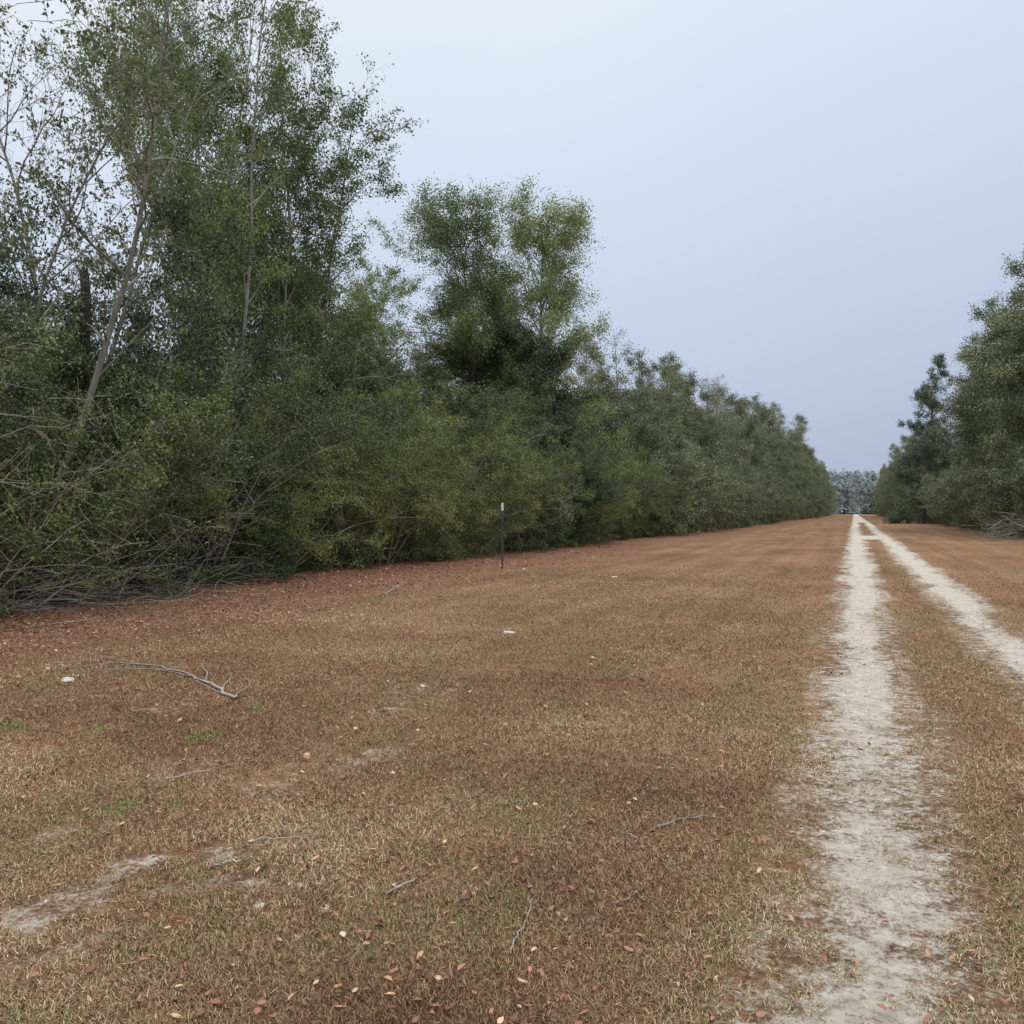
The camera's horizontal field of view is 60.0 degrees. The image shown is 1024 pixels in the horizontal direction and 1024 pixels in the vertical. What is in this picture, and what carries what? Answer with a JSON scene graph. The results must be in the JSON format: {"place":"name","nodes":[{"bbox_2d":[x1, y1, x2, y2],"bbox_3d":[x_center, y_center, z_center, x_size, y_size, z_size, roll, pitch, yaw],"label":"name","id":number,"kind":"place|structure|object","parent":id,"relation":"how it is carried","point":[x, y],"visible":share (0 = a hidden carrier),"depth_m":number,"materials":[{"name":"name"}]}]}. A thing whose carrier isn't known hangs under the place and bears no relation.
{"place":"outdoors","nodes":[
{"label":"outdoors","id":0,"kind":"place"},
{"bbox_2d":[0,514,1023,1023],"bbox_3d":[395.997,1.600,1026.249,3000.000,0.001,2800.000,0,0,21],"label":"ground","id":1,"kind":"structure","parent":0,"point":[796,546],"depth_m":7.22,"materials":[{"name":"brown plant"}]},
{"bbox_2d":[0,306,67,494],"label":"shrub","id":2,"kind":"object","parent":1,"relation":"on","point":[35,399],"visible":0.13,"depth_m":15.84,"materials":[{"name":"green plant"}]},
{"bbox_2d":[0,271,74,570],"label":"shrub","id":3,"kind":"object","parent":1,"relation":"on","point":[14,317],"visible":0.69,"depth_m":12.93,"materials":[{"name":"green plant"}]},
{"bbox_2d":[0,263,119,527],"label":"shrub","id":4,"kind":"object","parent":1,"relation":"on","point":[8,285],"visible":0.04,"depth_m":19.22,"materials":[{"name":"green plant"}]},
{"bbox_2d":[0,316,138,591],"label":"shrub","id":5,"kind":"object","parent":1,"relation":"on","point":[70,388],"visible":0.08,"depth_m":17.28,"materials":[{"name":"green plant"}]},
{"bbox_2d":[77,264,107,556],"bbox_3d":[-8.223,-1.562,17.205,0.768,6.536,0.763,0,0,-35],"label":"dead tree snag","id":6,"kind":"object","parent":1,"relation":"on","point":[87,335],"visible":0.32,"depth_m":17.18,"materials":[{"name":"black wood"}]},
{"bbox_2d":[0,341,224,590],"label":"bare shrub","id":7,"kind":"object","parent":1,"relation":"on","point":[53,483],"visible":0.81,"depth_m":12.33,"materials":[{"name":"grey plant"}]},
{"bbox_2d":[0,515,225,618],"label":"brush pile","id":8,"kind":"object","parent":1,"relation":"on","point":[53,592],"visible":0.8,"depth_m":14.78,"materials":[{"name":"grey wood"}]},
{"bbox_2d":[0,0,230,441],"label":"young tree","id":9,"kind":"object","parent":1,"relation":"on","point":[100,116],"visible":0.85,"depth_m":14.74,"materials":[{"name":"green plant"}]},
{"bbox_2d":[0,450,230,607],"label":"bare shrub","id":10,"kind":"object","parent":1,"relation":"on","point":[172,540],"visible":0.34,"depth_m":15.52,"materials":[{"name":"grey plant"}]},
{"bbox_2d":[0,436,233,625],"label":"bare shrub","id":11,"kind":"object","parent":1,"relation":"on","point":[97,555],"visible":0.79,"depth_m":13.89,"materials":[{"name":"grey plant"}]},
{"bbox_2d":[0,308,238,618],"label":"shrub","id":12,"kind":"object","parent":1,"relation":"on","point":[36,361],"visible":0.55,"depth_m":13.56,"materials":[{"name":"green plant"}]},
{"bbox_2d":[0,0,284,600],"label":"young tree","id":13,"kind":"object","parent":1,"relation":"on","point":[125,285],"visible":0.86,"depth_m":16.22,"materials":[{"name":"green plant"}]},
{"bbox_2d":[0,0,293,432],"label":"young tree","id":14,"kind":"object","parent":1,"relation":"on","point":[113,197],"visible":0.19,"depth_m":24.16,"materials":[{"name":"green plant"}]},
{"bbox_2d":[43,650,250,698],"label":"fallen branch","id":15,"kind":"object","parent":1,"relation":"on","point":[204,681],"visible":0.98,"depth_m":8.79,"materials":[{"name":"grey wood"}]},
{"bbox_2d":[0,175,296,583],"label":"shrub","id":16,"kind":"object","parent":1,"relation":"on","point":[139,320],"visible":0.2,"depth_m":18.89,"materials":[{"name":"green plant"}]},
{"bbox_2d":[0,0,296,574],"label":"young tree","id":17,"kind":"object","parent":1,"relation":"on","point":[42,52],"visible":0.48,"depth_m":20.83,"materials":[{"name":"green plant"}]},
{"bbox_2d":[0,297,306,604],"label":"shrub","id":18,"kind":"object","parent":1,"relation":"on","point":[102,480],"visible":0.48,"depth_m":15.66,"materials":[{"name":"green plant"}]},
{"bbox_2d":[5,532,323,608],"bbox_3d":[-7.109,0.933,16.244,7.116,1.306,4.576,0,0,-61],"label":"brush pile","id":19,"kind":"object","parent":1,"relation":"on","point":[138,593],"visible":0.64,"depth_m":16.28,"materials":[{"name":"wood"}]},
{"bbox_2d":[26,0,329,410],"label":"oak tree","id":20,"kind":"object","parent":1,"relation":"on","point":[283,206],"visible":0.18,"depth_m":29.85,"materials":[{"name":"green plant"}]},
{"bbox_2d":[60,435,312,589],"bbox_3d":[-7.059,-0.035,18.218,5.512,3.453,6.761,0,0,-3],"label":"bare shrub","id":21,"kind":"object","parent":1,"relation":"on","point":[240,512],"visible":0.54,"depth_m":17.68,"materials":[{"name":"grey plant"}]},
{"bbox_2d":[57,0,318,564],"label":"oak tree","id":22,"kind":"object","parent":1,"relation":"on","point":[217,274],"visible":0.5,"depth_m":22.87,"materials":[{"name":"green plant"}]},
{"bbox_2d":[29,312,401,588],"bbox_3d":[-6.473,-1.057,19.566,8.532,6.773,7.405,0,0,-2],"label":"shrub","id":23,"kind":"object","parent":1,"relation":"on","point":[245,564],"visible":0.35,"depth_m":19.36,"materials":[{"name":"green plant"}]},
{"bbox_2d":[51,280,383,578],"bbox_3d":[-7.932,-1.415,23.835,9.493,8.420,9.361,0,0,44],"label":"shrub","id":24,"kind":"object","parent":1,"relation":"on","point":[361,396],"visible":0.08,"depth_m":21.93,"materials":[{"name":"green plant"}]},
{"bbox_2d":[116,0,380,427],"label":"oak tree","id":25,"kind":"object","parent":1,"relation":"on","point":[302,151],"visible":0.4,"depth_m":25.99,"materials":[{"name":"green plant"}]},
{"bbox_2d":[117,298,423,570],"bbox_3d":[-6.955,-1.588,26.624,8.847,8.902,8.724,0,0,4],"label":"shrub","id":26,"kind":"object","parent":1,"relation":"on","point":[413,400],"visible":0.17,"depth_m":25.10,"materials":[{"name":"green plant"}]},
{"bbox_2d":[121,389,465,578],"bbox_3d":[-5.808,-0.387,22.827,7.733,5.912,9.136,0,0,27],"label":"shrub","id":27,"kind":"object","parent":1,"relation":"on","point":[320,548],"visible":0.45,"depth_m":22.34,"materials":[{"name":"green plant"}]},
{"bbox_2d":[227,342,410,562],"bbox_3d":[-6.419,-1.524,28.497,8.535,7.963,7.407,0,0,31],"label":"shrub","id":28,"kind":"object","parent":1,"relation":"on","point":[357,383],"visible":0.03,"depth_m":28.77,"materials":[{"name":"green plant"}]},
{"bbox_2d":[216,383,447,570],"bbox_3d":[-5.789,-0.630,25.272,7.350,6.227,7.453,0,0,-12],"label":"shrub","id":29,"kind":"object","parent":1,"relation":"on","point":[393,445],"visible":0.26,"depth_m":24.24,"materials":[{"name":"green plant"}]},
{"bbox_2d":[241,52,429,419],"bbox_3d":[-6.658,-6.209,30.387,5.815,15.834,9.951,0,0,-18],"label":"oak tree","id":30,"kind":"object","parent":1,"relation":"on","point":[345,162],"visible":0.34,"depth_m":29.00,"materials":[{"name":"green plant"}]},
{"bbox_2d":[254,268,428,434],"bbox_3d":[-7.474,-4.908,36.583,6.369,13.195,10.898,0,0,-26],"label":"oak tree","id":31,"kind":"object","parent":1,"relation":"on","point":[381,361],"visible":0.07,"depth_m":34.15,"materials":[{"name":"green plant"}]},
{"bbox_2d":[256,213,444,369],"bbox_3d":[-8.100,-5.794,39.538,8.566,15.007,7.878,0,0,-28],"label":"oak tree","id":32,"kind":"object","parent":1,"relation":"on","point":[387,297],"visible":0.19,"depth_m":38.45,"materials":[{"name":"green plant"}]},
{"bbox_2d":[288,348,454,552],"bbox_3d":[-5.098,-1.742,32.824,5.256,8.422,6.028,0,0,37],"label":"tree","id":33,"kind":"object","parent":1,"relation":"on","point":[370,387],"visible":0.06,"depth_m":31.37,"materials":[{"name":"green plant"}]},
{"bbox_2d":[258,383,514,567],"bbox_3d":[-4.549,-0.750,26.923,7.945,6.561,8.057,0,0,-29],"label":"shrub","id":34,"kind":"object","parent":1,"relation":"on","point":[414,492],"visible":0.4,"depth_m":26.27,"materials":[{"name":"green plant"}]},
{"bbox_2d":[327,263,456,434],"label":"young tree","id":35,"kind":"object","parent":1,"relation":"on","point":[413,345],"visible":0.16,"depth_m":38.58,"materials":[{"name":"green plant"}]},
{"bbox_2d":[353,368,456,557],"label":"shrub","id":36,"kind":"object","parent":1,"relation":"on","point":[433,404],"visible":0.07,"depth_m":30.32,"materials":[{"name":"green plant"}]},
{"bbox_2d":[353,324,497,469],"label":"oak tree","id":37,"kind":"object","parent":1,"relation":"on","point":[423,384],"visible":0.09,"depth_m":38.99,"materials":[{"name":"green plant"}]},
{"bbox_2d":[342,289,523,489],"bbox_3d":[-3.495,-3.774,37.191,8.255,10.939,4.485,0,0,-6],"label":"young tree","id":38,"kind":"object","parent":1,"relation":"on","point":[384,316],"visible":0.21,"depth_m":37.34,"materials":[{"name":"green plant"}]},
{"bbox_2d":[364,378,515,551],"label":"shrub","id":39,"kind":"object","parent":1,"relation":"on","point":[471,423],"visible":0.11,"depth_m":34.52,"materials":[{"name":"green plant"}]},
{"bbox_2d":[332,401,563,561],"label":"shrub","id":40,"kind":"object","parent":1,"relation":"on","point":[473,505],"visible":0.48,"depth_m":29.06,"materials":[{"name":"green plant"}]},
{"bbox_2d":[394,486,546,557],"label":"bare shrub","id":41,"kind":"object","parent":1,"relation":"on","point":[490,531],"visible":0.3,"depth_m":31.07,"materials":[{"name":"green plant"}]},
{"bbox_2d":[374,172,575,465],"bbox_3d":[-1.657,-6.925,41.264,8.328,17.224,8.455,0,0,30],"label":"oak tree","id":42,"kind":"object","parent":1,"relation":"on","point":[440,237],"visible":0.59,"depth_m":40.17,"materials":[{"name":"green plant"}]},
{"bbox_2d":[364,393,595,555],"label":"shrub","id":43,"kind":"object","parent":1,"relation":"on","point":[521,510],"visible":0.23,"depth_m":31.66,"materials":[{"name":"green plant"}]},
{"bbox_2d":[408,412,555,550],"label":"shrub","id":44,"kind":"object","parent":1,"relation":"on","point":[459,430],"visible":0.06,"depth_m":35.56,"materials":[{"name":"green plant"}]},
{"bbox_2d":[415,276,550,464],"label":"oak tree","id":45,"kind":"object","parent":1,"relation":"on","point":[479,364],"visible":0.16,"depth_m":40.42,"materials":[{"name":"green plant"}]},
{"bbox_2d":[422,428,580,554],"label":"shrub","id":46,"kind":"object","parent":1,"relation":"on","point":[530,518],"visible":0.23,"depth_m":33.21,"materials":[{"name":"green plant"}]},
{"bbox_2d":[0,540,1023,1023],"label":"leaf litter","id":47,"kind":"object","parent":1,"relation":"on","point":[514,1016],"visible":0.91,"depth_m":5.18,"materials":[{"name":"brown plant"}]},
{"bbox_2d":[441,386,617,552],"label":"shrub","id":48,"kind":"object","parent":1,"relation":"on","point":[556,528],"visible":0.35,"depth_m":36.20,"materials":[{"name":"green plant"}]},
{"bbox_2d":[475,391,587,546],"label":"shrub","id":49,"kind":"object","parent":1,"relation":"on","point":[579,470],"visible":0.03,"depth_m":38.41,"materials":[{"name":"green plant"}]},
{"bbox_2d":[465,424,600,549],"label":"shrub","id":50,"kind":"object","parent":1,"relation":"on","point":[567,543],"visible":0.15,"depth_m":38.38,"materials":[{"name":"green plant"}]},
{"bbox_2d":[441,312,627,546],"bbox_3d":[1.059,-3.358,41.415,8.239,12.497,7.183,0,0,21],"label":"evergreen tree","id":51,"kind":"object","parent":1,"relation":"on","point":[562,407],"visible":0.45,"depth_m":40.31,"materials":[{"name":"green plant"}]},
{"bbox_2d":[445,173,640,486],"bbox_3d":[1.550,-7.991,48.544,9.396,19.377,9.539,0,0,-33],"label":"oak tree","id":52,"kind":"object","parent":1,"relation":"on","point":[523,236],"visible":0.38,"depth_m":47.09,"materials":[{"name":"green plant"}]},
{"bbox_2d":[518,438,643,546],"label":"shrub","id":53,"kind":"object","parent":1,"relation":"on","point":[610,481],"visible":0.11,"depth_m":40.09,"materials":[{"name":"green plant"}]},
{"bbox_2d":[547,453,642,544],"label":"shrub","id":54,"kind":"object","parent":1,"relation":"on","point":[630,469],"visible":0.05,"depth_m":42.62,"materials":[{"name":"green plant"}]},
{"bbox_2d":[552,331,644,464],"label":"oak tree","id":55,"kind":"object","parent":1,"relation":"on","point":[597,377],"visible":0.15,"depth_m":61.44,"materials":[{"name":"green plant"}]},
{"bbox_2d":[540,443,667,537],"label":"shrub","id":56,"kind":"object","parent":1,"relation":"on","point":[639,452],"visible":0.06,"depth_m":54.78,"materials":[{"name":"green plant"}]},
{"bbox_2d":[569,453,646,543],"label":"shrub","id":57,"kind":"object","parent":1,"relation":"on","point":[599,531],"visible":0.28,"depth_m":44.05,"materials":[{"name":"green plant"}]},
{"bbox_2d":[569,405,660,480],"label":"shrub","id":58,"kind":"object","parent":1,"relation":"on","point":[643,429],"visible":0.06,"depth_m":57.62,"materials":[{"name":"green plant"}]},
{"bbox_2d":[579,436,666,540],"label":"shrub","id":59,"kind":"object","parent":1,"relation":"on","point":[620,531],"visible":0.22,"depth_m":49.79,"materials":[{"name":"green plant"}]},
{"bbox_2d":[599,447,673,539],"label":"shrub","id":60,"kind":"object","parent":1,"relation":"on","point":[634,528],"visible":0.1,"depth_m":52.92,"materials":[{"name":"green plant"}]},
{"bbox_2d":[583,329,690,505],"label":"roadside tree","id":61,"kind":"object","parent":1,"relation":"on","point":[632,395],"visible":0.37,"depth_m":60.16,"materials":[{"name":"green plant"}]},
{"bbox_2d":[601,346,676,449],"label":"roadside tree","id":62,"kind":"object","parent":1,"relation":"on","point":[640,380],"visible":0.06,"depth_m":70.07,"materials":[{"name":"green plant"}]},
{"bbox_2d":[616,452,691,538],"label":"shrub","id":63,"kind":"object","parent":1,"relation":"on","point":[647,531],"visible":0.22,"depth_m":55.22,"materials":[{"name":"green plant"}]},
{"bbox_2d":[613,430,708,535],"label":"shrub","id":64,"kind":"object","parent":1,"relation":"on","point":[675,526],"visible":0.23,"depth_m":59.05,"materials":[{"name":"green plant"}]},
{"bbox_2d":[632,469,695,535],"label":"shrub","id":65,"kind":"object","parent":1,"relation":"on","point":[664,504],"visible":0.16,"depth_m":56.69,"materials":[{"name":"green plant"}]},
{"bbox_2d":[633,350,703,520],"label":"roadside tree","id":66,"kind":"object","parent":1,"relation":"on","point":[671,410],"visible":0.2,"depth_m":64.98,"materials":[{"name":"green plant"}]},
{"bbox_2d":[639,351,715,488],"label":"roadside tree","id":67,"kind":"object","parent":1,"relation":"on","point":[688,424],"visible":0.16,"depth_m":74.50,"materials":[{"name":"green plant"}]},
{"bbox_2d":[647,430,729,533],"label":"shrub","id":68,"kind":"object","parent":1,"relation":"on","point":[710,474],"visible":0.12,"depth_m":62.76,"materials":[{"name":"green plant"}]},
{"bbox_2d":[672,454,738,532],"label":"shrub","id":69,"kind":"object","parent":1,"relation":"on","point":[719,493],"visible":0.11,"depth_m":66.68,"materials":[{"name":"green plant"}]},
{"bbox_2d":[679,367,737,512],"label":"roadside tree","id":70,"kind":"object","parent":1,"relation":"on","point":[695,413],"visible":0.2,"depth_m":83.66,"materials":[{"name":"green plant"}]},
{"bbox_2d":[680,444,744,532],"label":"shrub","id":71,"kind":"object","parent":1,"relation":"on","point":[705,496],"visible":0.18,"depth_m":69.85,"materials":[{"name":"green plant"}]},
{"bbox_2d":[681,444,744,531],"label":"shrub","id":72,"kind":"object","parent":1,"relation":"on","point":[726,475],"visible":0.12,"depth_m":72.25,"materials":[{"name":"green plant"}]},
{"bbox_2d":[699,384,748,472],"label":"roadside tree","id":73,"kind":"object","parent":1,"relation":"on","point":[726,429],"visible":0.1,"depth_m":96.42,"materials":[{"name":"green plant"}]},
{"bbox_2d":[698,452,758,529],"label":"shrub","id":74,"kind":"object","parent":1,"relation":"on","point":[740,511],"visible":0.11,"depth_m":78.91,"materials":[{"name":"green plant"}]},
{"bbox_2d":[704,374,764,494],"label":"roadside tree","id":75,"kind":"object","parent":1,"relation":"on","point":[742,450],"visible":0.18,"depth_m":104.28,"materials":[{"name":"green plant"}]},
{"bbox_2d":[720,455,759,527],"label":"shrub","id":76,"kind":"object","parent":1,"relation":"on","point":[740,497],"visible":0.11,"depth_m":87.02,"materials":[{"name":"green plant"}]},
{"bbox_2d":[719,392,779,482],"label":"roadside tree","id":77,"kind":"object","parent":1,"relation":"on","point":[750,426],"visible":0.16,"depth_m":113.47,"materials":[{"name":"green plant"}]},
{"bbox_2d":[731,466,768,527],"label":"shrub","id":78,"kind":"object","parent":1,"relation":"on","point":[750,509],"visible":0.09,"depth_m":91.89,"materials":[{"name":"green plant"}]},
{"bbox_2d":[750,470,775,525],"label":"shrub","id":79,"kind":"object","parent":1,"relation":"on","point":[765,489],"visible":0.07,"depth_m":103.21,"materials":[{"name":"green plant"}]},
{"bbox_2d":[751,403,782,493],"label":"roadside tree","id":80,"kind":"object","parent":1,"relation":"on","point":[764,436],"visible":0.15,"depth_m":130.66,"materials":[{"name":"green plant"}]},
{"bbox_2d":[744,392,793,508],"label":"roadside tree","id":81,"kind":"object","parent":1,"relation":"on","point":[765,415],"visible":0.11,"depth_m":145.10,"materials":[{"name":"green plant"}]},
{"bbox_2d":[759,402,795,509],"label":"roadside tree","id":82,"kind":"object","parent":1,"relation":"on","point":[784,467],"visible":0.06,"depth_m":153.71,"materials":[{"name":"green plant"}]},
{"bbox_2d":[763,400,797,492],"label":"roadside tree","id":83,"kind":"object","parent":1,"relation":"on","point":[788,460],"visible":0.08,"depth_m":167.06,"materials":[{"name":"green plant"}]},
{"bbox_2d":[770,409,811,517],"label":"roadside tree","id":84,"kind":"object","parent":1,"relation":"on","point":[797,446],"visible":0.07,"depth_m":187.85,"materials":[{"name":"green plant"}]},
{"bbox_2d":[783,413,812,512],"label":"roadside tree","id":85,"kind":"object","parent":1,"relation":"on","point":[796,438],"visible":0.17,"depth_m":195.00,"materials":[{"name":"green plant"}]},
{"bbox_2d":[825,468,878,513],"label":"distant woods","id":86,"kind":"object","parent":1,"relation":"on","point":[854,493],"visible":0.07,"depth_m":607.96,"materials":[{"name":"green plant"}]},
{"bbox_2d":[882,352,958,523],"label":"cedar tree","id":87,"kind":"object","parent":1,"relation":"on","point":[930,400],"visible":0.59,"depth_m":122.22,"materials":[{"name":"green plant"}]},
{"bbox_2d":[916,461,960,526],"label":"shrub","id":88,"kind":"object","parent":1,"relation":"on","point":[922,493],"visible":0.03,"depth_m":94.84,"materials":[{"name":"green plant"}]},
{"bbox_2d":[943,330,985,523],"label":"roadside tree","id":89,"kind":"object","parent":1,"relation":"on","point":[966,346],"visible":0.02,"depth_m":84.34,"materials":[{"name":"green plant"}]},
{"bbox_2d":[945,447,999,531],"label":"shrub","id":90,"kind":"object","parent":1,"relation":"on","point":[959,456],"visible":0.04,"depth_m":72.23,"materials":[{"name":"green plant"}]},
{"bbox_2d":[930,291,1020,520],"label":"roadside tree","id":91,"kind":"object","parent":1,"relation":"on","point":[962,355],"visible":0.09,"depth_m":77.00,"materials":[{"name":"green plant"}]},
{"bbox_2d":[930,260,1023,495],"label":"roadside tree","id":92,"kind":"object","parent":1,"relation":"on","point":[993,334],"visible":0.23,"depth_m":68.17,"materials":[{"name":"green plant"}]},
{"bbox_2d":[940,304,1023,517],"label":"roadside tree","id":93,"kind":"object","parent":1,"relation":"on","point":[971,436],"visible":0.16,"depth_m":72.59,"materials":[{"name":"green plant"}]},
{"bbox_2d":[952,243,1023,522],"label":"roadside tree","id":94,"kind":"object","parent":1,"relation":"on","point":[997,441],"visible":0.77,"depth_m":61.95,"materials":[{"name":"green plant"}]},
{"bbox_2d":[954,436,1023,533],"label":"shrub","id":95,"kind":"object","parent":1,"relation":"on","point":[976,474],"visible":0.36,"depth_m":63.34,"materials":[{"name":"green plant"}]},
{"bbox_2d":[958,506,1023,540],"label":"brush pile","id":96,"kind":"object","parent":1,"relation":"on","point":[1013,533],"visible":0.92,"depth_m":52.02,"materials":[{"name":"grey plant"}]},
{"bbox_2d":[960,449,1023,530],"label":"shrub","id":97,"kind":"object","parent":1,"relation":"on","point":[968,492],"visible":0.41,"depth_m":60.49,"materials":[{"name":"green plant"}]},
{"bbox_2d":[987,356,1023,536],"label":"roadside tree","id":98,"kind":"object","parent":1,"relation":"on","point":[1010,409],"visible":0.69,"depth_m":60.02,"materials":[{"name":"green plant"}]},
{"bbox_2d":[993,435,1023,537],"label":"shrub","id":99,"kind":"object","parent":1,"relation":"on","point":[1021,499],"visible":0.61,"depth_m":54.50,"materials":[{"name":"green plant"}]},
{"bbox_2d":[0,0,1023,479],"label":"sky","id":100,"kind":"structure","parent":0,"point":[806,204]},
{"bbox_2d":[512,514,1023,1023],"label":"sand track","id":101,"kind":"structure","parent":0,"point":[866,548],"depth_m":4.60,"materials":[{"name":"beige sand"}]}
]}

